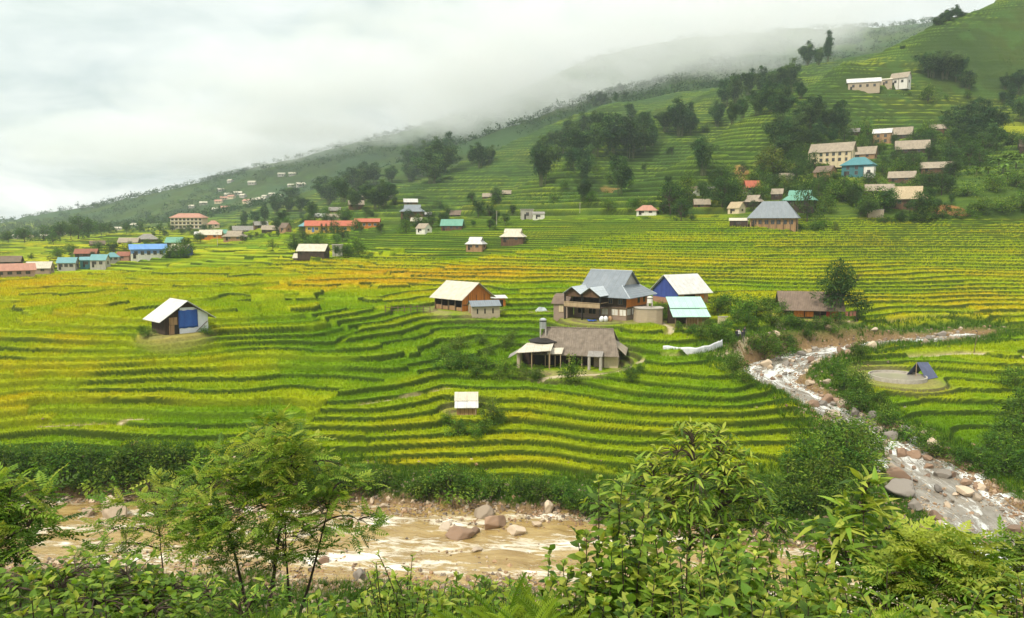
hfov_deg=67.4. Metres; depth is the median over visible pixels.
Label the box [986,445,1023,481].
bush
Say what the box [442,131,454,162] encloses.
bamboo clump
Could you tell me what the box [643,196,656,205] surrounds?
bush
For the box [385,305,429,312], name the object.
rail fence
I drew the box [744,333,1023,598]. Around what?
stream water
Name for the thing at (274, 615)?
slope grass
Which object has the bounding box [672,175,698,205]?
bush
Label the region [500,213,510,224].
leafy tree
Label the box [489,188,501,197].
leafy tree
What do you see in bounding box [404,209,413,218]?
leafy tree
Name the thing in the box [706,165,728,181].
leafy tree
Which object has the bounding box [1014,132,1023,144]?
leafy tree
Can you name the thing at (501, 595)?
leafy weed
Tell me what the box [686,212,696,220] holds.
leafy tree
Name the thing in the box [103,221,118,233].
leafy tree
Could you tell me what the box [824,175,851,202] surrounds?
bush
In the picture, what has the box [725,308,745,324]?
bush
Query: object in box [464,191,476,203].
leafy tree
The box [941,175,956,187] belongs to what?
leafy tree
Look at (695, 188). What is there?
house
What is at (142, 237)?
house
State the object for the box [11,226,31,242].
leafy tree
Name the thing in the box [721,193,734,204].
leafy tree
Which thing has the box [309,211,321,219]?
leafy tree
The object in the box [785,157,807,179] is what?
leafy tree
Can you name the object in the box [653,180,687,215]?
leafy tree
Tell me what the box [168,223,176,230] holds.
leafy tree
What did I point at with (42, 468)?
bush
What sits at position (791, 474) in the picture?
bush
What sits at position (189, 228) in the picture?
leafy tree
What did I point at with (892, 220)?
bush
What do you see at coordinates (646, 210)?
house
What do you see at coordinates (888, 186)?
house
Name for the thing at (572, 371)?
bush
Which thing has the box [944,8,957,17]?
bamboo clump
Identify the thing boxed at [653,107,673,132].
bamboo clump
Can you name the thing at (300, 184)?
hillside house
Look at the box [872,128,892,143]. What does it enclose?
house
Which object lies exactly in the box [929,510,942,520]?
boulder
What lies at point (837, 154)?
house
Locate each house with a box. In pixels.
[0,256,24,263]
[0,263,36,277]
[26,261,55,274]
[56,257,79,270]
[73,249,99,257]
[79,257,89,268]
[89,240,105,245]
[89,254,110,269]
[108,252,119,263]
[116,251,130,260]
[117,238,141,243]
[128,244,166,261]
[138,234,158,242]
[164,237,183,246]
[169,244,192,254]
[199,230,223,239]
[213,229,227,234]
[214,200,222,203]
[221,231,246,242]
[227,195,235,198]
[231,226,253,231]
[247,181,256,184]
[253,221,268,229]
[261,225,278,232]
[279,223,291,232]
[292,253,309,261]
[296,182,305,187]
[296,244,330,259]
[328,207,340,212]
[332,244,342,255]
[348,200,364,209]
[399,205,424,218]
[403,199,417,204]
[415,223,432,233]
[440,219,464,230]
[449,210,461,216]
[465,237,486,251]
[482,193,492,198]
[499,229,526,245]
[502,190,511,194]
[520,209,533,219]
[532,212,544,219]
[563,269,656,320]
[635,205,658,215]
[650,273,712,303]
[689,186,699,195]
[693,199,710,206]
[727,202,746,213]
[729,218,748,226]
[742,180,760,191]
[743,195,763,207]
[747,201,800,231]
[771,188,783,199]
[782,190,817,213]
[808,141,857,167]
[812,165,836,177]
[839,157,878,177]
[846,77,881,92]
[851,128,860,135]
[855,146,878,158]
[863,166,876,178]
[864,184,894,195]
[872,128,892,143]
[880,78,892,89]
[887,171,916,182]
[888,186,927,209]
[890,71,911,89]
[892,126,913,139]
[894,140,930,153]
[920,161,947,173]
[931,124,944,133]
[1017,139,1023,153]
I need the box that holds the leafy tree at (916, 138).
[904,131,923,140]
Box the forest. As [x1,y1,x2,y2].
[0,9,974,237]
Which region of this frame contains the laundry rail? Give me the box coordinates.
[845,311,856,320]
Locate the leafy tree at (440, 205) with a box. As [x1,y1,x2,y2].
[435,200,443,210]
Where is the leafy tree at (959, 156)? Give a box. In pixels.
[942,147,967,165]
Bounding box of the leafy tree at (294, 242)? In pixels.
[285,234,304,252]
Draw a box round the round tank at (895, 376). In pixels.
[868,370,927,383]
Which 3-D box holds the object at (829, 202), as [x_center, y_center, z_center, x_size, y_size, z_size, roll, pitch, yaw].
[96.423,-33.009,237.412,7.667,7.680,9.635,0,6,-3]
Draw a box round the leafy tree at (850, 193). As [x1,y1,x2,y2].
[843,183,861,204]
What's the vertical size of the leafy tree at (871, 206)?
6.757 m
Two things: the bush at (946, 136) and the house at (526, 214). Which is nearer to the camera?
the house at (526, 214)
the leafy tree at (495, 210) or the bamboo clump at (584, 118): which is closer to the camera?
the leafy tree at (495, 210)
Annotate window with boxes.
[559,304,563,311]
[588,308,595,313]
[601,308,608,314]
[611,308,617,315]
[619,309,625,315]
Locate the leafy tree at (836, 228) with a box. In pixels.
[830,222,840,230]
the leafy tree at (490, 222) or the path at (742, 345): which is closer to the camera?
the path at (742, 345)
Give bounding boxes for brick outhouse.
[551,293,572,320]
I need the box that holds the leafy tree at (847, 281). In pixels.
[809,257,873,318]
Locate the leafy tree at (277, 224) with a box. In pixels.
[272,221,280,231]
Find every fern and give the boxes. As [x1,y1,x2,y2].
[425,591,523,617]
[441,604,520,617]
[455,572,562,617]
[486,597,564,617]
[498,579,600,617]
[514,593,589,617]
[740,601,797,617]
[827,604,919,617]
[831,511,1023,617]
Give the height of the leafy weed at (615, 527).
2.293 m
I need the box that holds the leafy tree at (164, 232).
[161,229,168,235]
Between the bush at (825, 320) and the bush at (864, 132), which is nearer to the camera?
the bush at (825, 320)
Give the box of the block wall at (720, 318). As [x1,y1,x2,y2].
[717,316,727,323]
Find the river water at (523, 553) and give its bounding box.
[2,496,1023,617]
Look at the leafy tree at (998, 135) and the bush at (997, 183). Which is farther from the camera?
the leafy tree at (998, 135)
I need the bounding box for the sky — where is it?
[0,0,994,222]
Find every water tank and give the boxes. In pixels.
[539,318,546,336]
[647,296,652,307]
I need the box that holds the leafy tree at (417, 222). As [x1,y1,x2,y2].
[412,219,421,226]
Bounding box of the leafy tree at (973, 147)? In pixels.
[958,140,988,164]
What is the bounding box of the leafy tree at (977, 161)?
[966,148,995,168]
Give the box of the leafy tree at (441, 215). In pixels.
[436,212,448,222]
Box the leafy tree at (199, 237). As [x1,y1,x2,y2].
[195,232,204,242]
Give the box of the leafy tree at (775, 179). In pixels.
[768,173,784,187]
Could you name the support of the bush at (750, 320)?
on the ground at (576, 223)
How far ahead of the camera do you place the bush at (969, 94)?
371.05 m
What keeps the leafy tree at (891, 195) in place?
on the ground at (576, 223)
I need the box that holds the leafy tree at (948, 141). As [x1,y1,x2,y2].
[936,137,965,156]
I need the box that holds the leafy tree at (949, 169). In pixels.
[939,156,961,174]
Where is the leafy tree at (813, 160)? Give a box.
[804,150,829,170]
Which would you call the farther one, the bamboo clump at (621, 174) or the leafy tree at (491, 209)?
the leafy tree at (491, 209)
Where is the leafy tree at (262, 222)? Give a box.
[259,220,267,225]
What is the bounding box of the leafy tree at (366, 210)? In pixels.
[362,207,371,216]
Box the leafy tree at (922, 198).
[903,191,938,213]
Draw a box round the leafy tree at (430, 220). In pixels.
[425,216,438,226]
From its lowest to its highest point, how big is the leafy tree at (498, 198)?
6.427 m
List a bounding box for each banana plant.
[977,166,997,174]
[982,174,1004,182]
[986,157,1007,167]
[996,164,1011,173]
[1001,151,1014,159]
[1004,157,1023,168]
[1007,153,1022,162]
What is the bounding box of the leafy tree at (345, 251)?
[340,244,350,257]
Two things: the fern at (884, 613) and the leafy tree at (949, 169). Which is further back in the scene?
the leafy tree at (949, 169)
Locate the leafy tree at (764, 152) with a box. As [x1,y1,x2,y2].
[752,147,777,172]
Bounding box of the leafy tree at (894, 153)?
[887,146,901,158]
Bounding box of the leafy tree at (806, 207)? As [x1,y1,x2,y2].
[790,179,827,221]
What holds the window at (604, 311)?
in the timber house at (614, 294)
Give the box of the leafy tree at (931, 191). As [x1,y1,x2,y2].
[923,185,936,195]
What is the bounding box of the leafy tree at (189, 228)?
[185,224,192,232]
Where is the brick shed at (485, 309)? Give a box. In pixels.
[467,300,501,318]
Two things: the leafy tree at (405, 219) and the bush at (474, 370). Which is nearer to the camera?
the bush at (474, 370)
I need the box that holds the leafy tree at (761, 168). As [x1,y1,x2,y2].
[755,163,766,176]
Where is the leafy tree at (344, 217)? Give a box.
[339,211,350,220]
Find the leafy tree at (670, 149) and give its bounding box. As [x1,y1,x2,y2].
[666,146,674,153]
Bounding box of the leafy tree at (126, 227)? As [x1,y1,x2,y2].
[121,222,133,232]
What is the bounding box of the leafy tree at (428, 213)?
[421,206,436,219]
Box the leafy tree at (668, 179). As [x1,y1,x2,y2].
[664,175,672,183]
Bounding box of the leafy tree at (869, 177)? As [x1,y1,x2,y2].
[860,171,874,183]
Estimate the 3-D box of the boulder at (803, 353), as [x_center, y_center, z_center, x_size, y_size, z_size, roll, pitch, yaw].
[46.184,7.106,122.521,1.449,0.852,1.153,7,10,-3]
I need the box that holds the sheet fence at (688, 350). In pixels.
[663,340,722,354]
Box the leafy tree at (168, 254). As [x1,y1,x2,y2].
[163,250,172,256]
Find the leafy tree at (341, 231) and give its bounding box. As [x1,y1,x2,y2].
[336,225,348,241]
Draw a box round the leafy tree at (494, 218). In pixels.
[490,215,498,223]
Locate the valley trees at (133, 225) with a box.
[11,202,276,238]
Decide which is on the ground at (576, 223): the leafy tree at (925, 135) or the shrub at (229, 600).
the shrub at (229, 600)
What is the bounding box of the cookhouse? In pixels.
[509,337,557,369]
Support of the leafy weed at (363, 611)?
on the ground at (576, 223)
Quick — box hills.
[0,0,1023,259]
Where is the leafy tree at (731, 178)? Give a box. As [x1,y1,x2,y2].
[718,173,740,184]
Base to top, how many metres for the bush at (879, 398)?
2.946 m
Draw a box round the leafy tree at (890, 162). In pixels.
[889,151,906,166]
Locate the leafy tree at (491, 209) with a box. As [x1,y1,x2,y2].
[484,204,493,215]
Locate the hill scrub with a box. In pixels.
[231,4,1023,220]
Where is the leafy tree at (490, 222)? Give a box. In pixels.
[486,218,496,229]
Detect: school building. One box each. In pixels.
[169,213,208,229]
[304,220,356,234]
[354,218,380,228]
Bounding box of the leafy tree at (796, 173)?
[787,167,803,181]
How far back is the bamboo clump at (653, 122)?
419.96 m
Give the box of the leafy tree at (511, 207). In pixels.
[507,204,516,212]
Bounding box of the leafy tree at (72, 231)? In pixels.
[64,224,81,239]
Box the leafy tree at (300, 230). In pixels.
[296,226,305,236]
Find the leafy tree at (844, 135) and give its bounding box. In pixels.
[837,126,853,140]
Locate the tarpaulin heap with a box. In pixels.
[531,307,551,312]
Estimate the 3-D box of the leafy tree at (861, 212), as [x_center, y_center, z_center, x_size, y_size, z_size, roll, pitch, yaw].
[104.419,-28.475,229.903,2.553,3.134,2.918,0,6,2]
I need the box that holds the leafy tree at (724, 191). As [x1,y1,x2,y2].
[700,173,742,207]
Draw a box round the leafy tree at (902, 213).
[894,208,907,220]
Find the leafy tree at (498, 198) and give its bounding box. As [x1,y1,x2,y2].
[489,191,506,202]
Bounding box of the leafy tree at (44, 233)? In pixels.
[27,224,59,241]
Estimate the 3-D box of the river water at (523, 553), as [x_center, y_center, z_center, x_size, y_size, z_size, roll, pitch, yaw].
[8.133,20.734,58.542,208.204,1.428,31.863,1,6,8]
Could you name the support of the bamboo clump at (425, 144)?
on the hills
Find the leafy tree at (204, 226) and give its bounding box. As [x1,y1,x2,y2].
[199,224,206,229]
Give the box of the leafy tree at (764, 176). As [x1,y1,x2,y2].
[758,172,771,192]
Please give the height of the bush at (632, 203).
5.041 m
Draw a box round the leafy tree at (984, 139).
[972,130,1000,150]
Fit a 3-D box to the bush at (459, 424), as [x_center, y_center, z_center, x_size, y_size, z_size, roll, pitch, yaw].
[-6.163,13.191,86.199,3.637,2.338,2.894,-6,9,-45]
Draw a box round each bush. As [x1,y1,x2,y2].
[0,441,19,465]
[0,441,34,490]
[1,439,40,471]
[8,457,47,490]
[14,454,64,489]
[25,445,58,470]
[28,442,87,494]
[40,437,91,472]
[49,247,65,257]
[59,459,99,491]
[63,241,77,253]
[76,439,110,475]
[77,456,116,488]
[78,448,145,500]
[90,240,108,252]
[95,443,169,491]
[95,446,128,477]
[111,431,162,468]
[129,449,185,491]
[136,324,147,333]
[136,326,158,337]
[140,436,180,475]
[142,238,152,243]
[144,445,206,496]
[158,243,179,258]
[162,437,200,469]
[165,238,197,258]
[169,446,233,486]
[170,246,191,258]
[198,325,213,334]
[278,458,320,490]
[279,216,293,224]
[303,234,325,243]
[305,455,355,490]
[306,229,328,242]
[318,206,331,216]
[331,234,341,243]
[332,207,344,219]
[336,459,379,495]
[338,209,354,219]
[341,238,372,258]
[341,243,359,256]
[347,218,364,230]
[367,462,402,491]
[396,219,415,232]
[404,468,450,499]
[412,213,422,222]
[419,460,479,504]
[429,342,452,356]
[429,350,465,372]
[439,412,456,424]
[441,338,461,349]
[441,346,465,362]
[442,417,470,436]
[447,331,469,347]
[449,351,482,369]
[449,468,489,504]
[465,422,483,438]
[466,362,487,377]
[469,352,501,371]
[470,331,490,344]
[474,469,513,500]
[477,414,496,433]
[479,340,500,356]
[480,395,506,419]
[490,408,509,425]
[491,367,508,381]
[496,332,516,351]
[496,355,516,374]
[506,328,517,344]
[507,470,535,502]
[508,360,531,378]
[526,364,546,381]
[526,471,558,503]
[545,476,576,509]
[547,190,558,200]
[556,352,587,383]
[559,178,569,186]
[559,482,592,514]
[560,161,572,168]
[570,478,610,521]
[582,190,597,202]
[588,482,639,522]
[600,197,619,210]
[603,171,613,180]
[618,364,640,380]
[625,196,638,209]
[627,177,635,185]
[630,196,645,206]
[634,360,645,372]
[635,492,679,517]
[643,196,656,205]
[655,299,667,312]
[658,182,670,195]
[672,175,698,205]
[672,320,682,332]
[674,486,700,526]
[677,170,695,184]
[682,323,699,335]
[687,479,738,510]
[691,178,706,191]
[692,322,712,339]
[701,317,718,328]
[703,123,709,131]
[705,291,729,313]
[705,321,727,340]
[711,176,753,202]
[712,482,751,513]
[713,164,750,185]
[713,290,747,312]
[715,317,734,332]
[716,351,752,371]
[718,177,749,201]
[718,328,737,343]
[719,347,741,361]
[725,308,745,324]
[725,358,740,375]
[728,367,755,384]
[728,488,772,522]
[729,293,757,317]
[739,293,776,315]
[741,166,760,182]
[741,310,760,326]
[746,331,766,352]
[749,179,772,197]
[750,481,792,514]
[752,184,767,200]
[753,329,783,360]
[754,164,773,183]
[758,292,783,314]
[758,452,826,498]
[759,308,785,326]
[759,476,823,516]
[771,332,794,356]
[773,298,794,314]
[774,430,827,476]
[775,174,794,191]
[779,181,791,193]
[780,314,797,327]
[782,331,798,346]
[785,341,801,352]
[786,455,840,498]
[787,477,837,516]
[788,313,811,329]
[790,171,819,194]
[793,425,858,475]
[799,142,809,155]
[800,217,826,229]
[801,325,816,338]
[805,416,894,471]
[808,316,828,329]
[809,407,844,441]
[810,444,853,493]
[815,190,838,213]
[815,217,831,227]
[817,476,865,513]
[819,411,858,438]
[820,315,834,326]
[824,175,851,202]
[824,309,848,323]
[825,323,838,334]
[825,357,856,376]
[829,367,866,393]
[830,170,840,179]
[832,438,888,484]
[835,386,875,416]
[837,362,875,385]
[839,175,875,201]
[841,473,881,508]
[844,416,898,447]
[847,416,893,458]
[848,335,872,358]
[848,377,877,399]
[849,307,865,319]
[852,117,882,138]
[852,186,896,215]
[855,134,868,146]
[858,131,870,139]
[866,401,907,428]
[868,173,887,183]
[869,388,892,409]
[875,138,887,152]
[875,212,896,222]
[876,158,890,173]
[883,157,907,172]
[883,419,918,441]
[890,213,908,221]
[891,159,913,170]
[898,421,940,448]
[903,212,920,221]
[906,173,923,183]
[907,160,919,171]
[909,193,942,221]
[910,207,934,222]
[915,83,941,103]
[916,433,954,458]
[917,119,933,134]
[918,123,942,142]
[935,210,951,219]
[937,125,955,144]
[941,444,978,471]
[946,180,986,196]
[946,207,967,217]
[954,441,1005,475]
[961,196,998,214]
[962,90,972,97]
[963,206,982,217]
[971,427,1023,468]
[977,172,1009,192]
[982,407,1023,449]
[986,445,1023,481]
[987,194,1018,213]
[991,390,1023,427]
[992,364,1023,390]
[999,438,1023,477]
[1001,190,1023,210]
[1003,385,1023,407]
[1005,168,1023,188]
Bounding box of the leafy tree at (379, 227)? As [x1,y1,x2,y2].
[374,222,384,232]
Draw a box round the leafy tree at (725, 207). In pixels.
[722,195,736,209]
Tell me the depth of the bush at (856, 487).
70.19 m
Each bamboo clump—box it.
[240,210,247,221]
[250,210,260,220]
[259,202,269,220]
[267,196,283,214]
[275,210,290,221]
[277,197,295,211]
[281,184,299,198]
[294,196,310,211]
[303,201,317,215]
[312,174,333,198]
[313,176,339,204]
[331,177,355,202]
[335,168,369,191]
[347,188,364,210]
[355,160,379,183]
[356,180,373,201]
[360,184,392,209]
[370,162,382,183]
[371,178,396,205]
[380,165,397,182]
[385,184,398,198]
[397,145,420,164]
[400,164,419,180]
[409,147,431,176]
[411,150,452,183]
[419,140,431,156]
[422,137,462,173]
[430,136,444,145]
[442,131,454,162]
[466,145,474,164]
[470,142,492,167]
[482,144,495,161]
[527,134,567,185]
[542,133,563,147]
[545,125,573,153]
[557,123,595,149]
[561,116,580,132]
[563,146,582,167]
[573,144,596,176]
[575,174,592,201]
[576,111,594,131]
[584,122,611,156]
[586,110,613,129]
[590,95,599,103]
[595,91,608,103]
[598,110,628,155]
[608,152,633,193]
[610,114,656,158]
[623,102,637,116]
[632,114,648,125]
[635,112,656,151]
[642,110,652,120]
[649,118,659,145]
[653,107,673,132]
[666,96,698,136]
[685,100,699,134]
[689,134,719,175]
[707,100,724,126]
[710,100,726,110]
[715,74,736,106]
[726,101,742,123]
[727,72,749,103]
[737,96,749,118]
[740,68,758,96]
[748,88,768,115]
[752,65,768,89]
[760,81,779,99]
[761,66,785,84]
[761,113,793,143]
[762,83,783,111]
[766,88,797,119]
[774,133,803,156]
[776,114,804,142]
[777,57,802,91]
[779,77,794,98]
[789,103,812,124]
[792,80,807,98]
[794,94,829,129]
[795,124,821,149]
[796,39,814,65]
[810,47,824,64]
[812,119,829,142]
[818,103,843,127]
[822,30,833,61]
[825,123,839,142]
[829,98,852,132]
[910,50,945,77]
[930,50,964,79]
[931,15,944,25]
[937,107,975,130]
[938,8,954,21]
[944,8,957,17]
[948,99,986,120]
[949,57,969,82]
[955,4,962,17]
[955,70,977,90]
[956,11,967,16]
[966,96,1000,129]
[975,120,1008,146]
[979,105,1014,127]
[998,72,1010,89]
[998,90,1007,102]
[1002,96,1023,121]
[1003,69,1023,94]
[1005,83,1018,104]
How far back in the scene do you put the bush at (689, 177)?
285.89 m
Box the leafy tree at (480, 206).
[468,199,488,216]
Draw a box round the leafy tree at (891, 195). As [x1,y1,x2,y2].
[874,186,901,211]
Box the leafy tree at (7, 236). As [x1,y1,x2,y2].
[0,230,12,242]
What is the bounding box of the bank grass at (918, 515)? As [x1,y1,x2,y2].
[0,309,1023,607]
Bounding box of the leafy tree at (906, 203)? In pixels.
[904,200,913,213]
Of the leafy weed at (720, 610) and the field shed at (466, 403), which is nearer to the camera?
the leafy weed at (720, 610)
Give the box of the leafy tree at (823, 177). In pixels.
[813,168,840,192]
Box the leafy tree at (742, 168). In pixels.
[737,163,748,175]
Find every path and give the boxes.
[46,419,143,426]
[542,361,642,381]
[663,322,673,334]
[717,338,748,361]
[913,353,1023,357]
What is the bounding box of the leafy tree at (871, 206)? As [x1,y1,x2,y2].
[856,197,880,217]
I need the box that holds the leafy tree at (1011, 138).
[1004,129,1022,144]
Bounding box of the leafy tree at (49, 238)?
[47,232,61,244]
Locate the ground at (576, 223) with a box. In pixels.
[0,145,1023,617]
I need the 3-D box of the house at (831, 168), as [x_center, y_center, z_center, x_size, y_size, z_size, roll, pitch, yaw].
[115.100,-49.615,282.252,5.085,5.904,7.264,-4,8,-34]
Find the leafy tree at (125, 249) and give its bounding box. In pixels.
[120,244,129,251]
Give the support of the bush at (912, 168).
on the ground at (576, 223)
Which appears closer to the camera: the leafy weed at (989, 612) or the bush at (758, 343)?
the leafy weed at (989, 612)
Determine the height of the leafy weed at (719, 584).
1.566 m
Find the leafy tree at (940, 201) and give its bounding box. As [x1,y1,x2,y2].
[929,197,945,214]
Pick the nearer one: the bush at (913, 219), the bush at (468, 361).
the bush at (468, 361)
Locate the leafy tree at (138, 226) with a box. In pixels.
[131,221,147,232]
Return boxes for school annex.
[207,220,219,228]
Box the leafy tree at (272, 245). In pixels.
[267,238,278,248]
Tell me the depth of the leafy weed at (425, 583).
9.39 m
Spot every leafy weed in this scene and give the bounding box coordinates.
[13,574,116,617]
[278,589,327,617]
[285,605,328,617]
[321,593,372,617]
[348,588,406,617]
[356,565,414,617]
[363,549,417,617]
[380,569,441,617]
[398,579,456,616]
[407,590,474,617]
[437,571,497,616]
[451,586,499,617]
[478,574,520,613]
[497,580,529,612]
[514,575,559,617]
[536,544,588,610]
[554,525,619,617]
[557,578,598,615]
[578,592,652,617]
[585,473,663,614]
[596,518,685,617]
[638,549,722,617]
[644,581,727,617]
[659,521,740,617]
[683,582,774,617]
[687,541,765,617]
[718,522,781,607]
[733,563,812,617]
[747,575,857,617]
[760,593,799,617]
[767,536,827,615]
[788,554,872,617]
[790,598,880,617]
[829,562,904,617]
[850,586,922,617]
[867,587,924,615]
[897,599,965,617]
[951,603,1012,617]
[957,559,1023,617]
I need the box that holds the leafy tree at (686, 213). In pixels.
[675,201,693,217]
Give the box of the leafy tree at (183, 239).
[177,236,192,247]
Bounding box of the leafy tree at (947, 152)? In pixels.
[937,145,962,160]
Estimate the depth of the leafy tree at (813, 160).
287.82 m
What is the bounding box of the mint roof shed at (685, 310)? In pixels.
[666,297,710,325]
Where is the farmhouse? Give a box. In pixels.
[533,326,627,370]
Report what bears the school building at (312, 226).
on the hills
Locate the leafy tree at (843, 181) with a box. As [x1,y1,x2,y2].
[836,175,848,187]
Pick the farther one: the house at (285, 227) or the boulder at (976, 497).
the house at (285, 227)
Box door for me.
[174,325,178,333]
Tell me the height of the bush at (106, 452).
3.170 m
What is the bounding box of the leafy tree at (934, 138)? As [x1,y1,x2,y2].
[926,130,941,145]
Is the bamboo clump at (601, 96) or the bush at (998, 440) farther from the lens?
the bamboo clump at (601, 96)
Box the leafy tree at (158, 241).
[152,236,163,243]
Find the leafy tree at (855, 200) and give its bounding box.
[849,191,863,205]
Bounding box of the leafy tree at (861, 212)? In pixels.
[856,209,864,217]
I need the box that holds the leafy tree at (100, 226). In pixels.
[93,222,111,234]
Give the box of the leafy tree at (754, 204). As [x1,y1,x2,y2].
[747,200,759,210]
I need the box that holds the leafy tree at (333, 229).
[328,220,340,233]
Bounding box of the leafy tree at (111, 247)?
[104,241,122,252]
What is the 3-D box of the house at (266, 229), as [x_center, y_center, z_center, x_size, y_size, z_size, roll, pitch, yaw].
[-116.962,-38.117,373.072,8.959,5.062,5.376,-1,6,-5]
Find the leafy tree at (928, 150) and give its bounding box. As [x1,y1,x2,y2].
[922,144,938,161]
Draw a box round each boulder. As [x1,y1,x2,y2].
[81,507,94,516]
[101,495,127,519]
[318,555,328,564]
[353,568,365,579]
[380,503,389,507]
[439,521,451,529]
[445,526,474,540]
[471,526,479,534]
[471,547,481,551]
[474,504,494,518]
[485,515,505,529]
[507,524,525,535]
[531,521,541,526]
[544,500,553,512]
[759,359,771,366]
[782,361,789,365]
[797,351,805,355]
[805,380,814,385]
[808,356,814,362]
[808,399,819,406]
[819,400,827,405]
[821,394,832,402]
[824,324,832,330]
[825,409,840,417]
[836,346,844,352]
[836,399,849,407]
[849,407,858,416]
[865,341,876,347]
[867,410,875,418]
[879,467,911,482]
[881,430,897,440]
[885,478,915,498]
[896,447,906,456]
[907,450,921,458]
[908,498,922,510]
[922,455,932,460]
[924,463,933,467]
[925,335,933,339]
[927,437,940,451]
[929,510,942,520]
[933,469,951,478]
[934,484,942,491]
[936,331,946,336]
[944,501,950,507]
[955,485,974,496]
[960,478,971,485]
[972,483,985,490]
[972,493,981,501]
[1005,524,1023,532]
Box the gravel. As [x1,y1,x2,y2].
[0,320,1023,617]
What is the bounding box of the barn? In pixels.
[429,280,494,311]
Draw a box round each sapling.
[0,462,89,610]
[62,466,232,611]
[786,464,945,615]
[980,514,1023,614]
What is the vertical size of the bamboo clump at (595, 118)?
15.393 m
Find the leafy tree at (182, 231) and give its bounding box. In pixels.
[176,226,186,233]
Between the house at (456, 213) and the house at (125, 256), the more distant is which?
the house at (456, 213)
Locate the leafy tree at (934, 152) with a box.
[925,141,937,154]
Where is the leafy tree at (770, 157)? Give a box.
[750,144,796,173]
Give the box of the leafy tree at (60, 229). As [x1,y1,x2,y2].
[48,221,69,237]
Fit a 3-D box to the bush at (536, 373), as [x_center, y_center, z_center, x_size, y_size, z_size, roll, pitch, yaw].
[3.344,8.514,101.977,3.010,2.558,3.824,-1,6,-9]
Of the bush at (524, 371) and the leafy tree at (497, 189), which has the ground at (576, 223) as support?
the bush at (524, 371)
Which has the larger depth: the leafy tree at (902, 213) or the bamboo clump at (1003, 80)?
the bamboo clump at (1003, 80)
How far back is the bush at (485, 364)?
105.68 m
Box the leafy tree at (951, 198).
[947,194,955,202]
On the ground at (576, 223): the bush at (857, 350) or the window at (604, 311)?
the bush at (857, 350)
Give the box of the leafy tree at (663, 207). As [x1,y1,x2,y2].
[657,202,668,210]
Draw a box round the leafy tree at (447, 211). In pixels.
[442,205,454,213]
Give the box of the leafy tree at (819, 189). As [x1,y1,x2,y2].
[811,177,833,203]
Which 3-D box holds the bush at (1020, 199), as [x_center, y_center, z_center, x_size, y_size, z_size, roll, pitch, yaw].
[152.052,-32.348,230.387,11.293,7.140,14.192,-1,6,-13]
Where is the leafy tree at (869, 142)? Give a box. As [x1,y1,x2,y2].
[863,132,885,147]
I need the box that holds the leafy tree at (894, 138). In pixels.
[888,132,900,144]
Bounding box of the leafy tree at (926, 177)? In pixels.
[912,168,941,192]
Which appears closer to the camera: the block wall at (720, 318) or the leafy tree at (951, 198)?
the block wall at (720, 318)
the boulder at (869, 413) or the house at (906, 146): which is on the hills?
the house at (906, 146)
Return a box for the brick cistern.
[633,306,663,324]
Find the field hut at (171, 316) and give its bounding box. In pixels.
[143,298,215,334]
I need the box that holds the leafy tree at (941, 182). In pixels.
[929,171,958,194]
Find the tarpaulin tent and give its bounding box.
[907,362,937,378]
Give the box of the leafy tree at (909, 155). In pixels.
[900,148,924,170]
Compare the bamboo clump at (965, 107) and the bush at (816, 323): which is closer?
the bush at (816, 323)
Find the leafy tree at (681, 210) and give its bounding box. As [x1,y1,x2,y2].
[668,198,693,220]
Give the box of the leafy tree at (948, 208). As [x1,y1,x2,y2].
[942,202,952,212]
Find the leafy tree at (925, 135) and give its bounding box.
[920,129,934,139]
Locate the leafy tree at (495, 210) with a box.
[493,208,502,217]
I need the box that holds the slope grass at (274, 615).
[0,590,1021,617]
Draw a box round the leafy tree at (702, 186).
[696,180,708,196]
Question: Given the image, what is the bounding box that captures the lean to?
[490,295,507,306]
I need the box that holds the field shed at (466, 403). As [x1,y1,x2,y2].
[454,392,477,414]
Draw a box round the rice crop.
[0,216,1023,486]
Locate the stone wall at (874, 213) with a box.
[867,209,883,217]
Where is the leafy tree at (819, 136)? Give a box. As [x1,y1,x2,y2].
[813,131,823,142]
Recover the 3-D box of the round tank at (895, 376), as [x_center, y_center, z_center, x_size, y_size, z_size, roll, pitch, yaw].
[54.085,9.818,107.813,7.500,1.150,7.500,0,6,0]
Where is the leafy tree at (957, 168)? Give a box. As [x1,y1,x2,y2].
[944,159,964,172]
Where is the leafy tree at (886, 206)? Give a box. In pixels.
[879,199,896,211]
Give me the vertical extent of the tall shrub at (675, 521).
3.366 m
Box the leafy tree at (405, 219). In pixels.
[400,215,411,224]
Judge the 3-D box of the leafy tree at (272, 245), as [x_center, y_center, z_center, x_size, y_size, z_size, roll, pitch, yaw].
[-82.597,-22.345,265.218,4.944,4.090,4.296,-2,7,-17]
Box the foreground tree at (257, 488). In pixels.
[136,397,394,617]
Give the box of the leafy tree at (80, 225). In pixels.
[61,213,96,238]
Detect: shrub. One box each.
[0,545,217,617]
[162,571,295,617]
[578,417,800,593]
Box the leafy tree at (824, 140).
[820,137,829,143]
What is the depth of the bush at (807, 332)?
127.89 m
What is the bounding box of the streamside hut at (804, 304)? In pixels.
[774,291,845,318]
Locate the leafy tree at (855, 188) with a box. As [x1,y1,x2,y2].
[846,184,863,197]
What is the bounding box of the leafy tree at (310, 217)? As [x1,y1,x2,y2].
[306,214,315,219]
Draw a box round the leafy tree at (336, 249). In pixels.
[332,245,342,256]
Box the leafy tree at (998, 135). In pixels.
[989,127,1008,149]
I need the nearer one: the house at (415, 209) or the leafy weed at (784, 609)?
the leafy weed at (784, 609)
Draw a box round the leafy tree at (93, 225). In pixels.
[75,217,102,237]

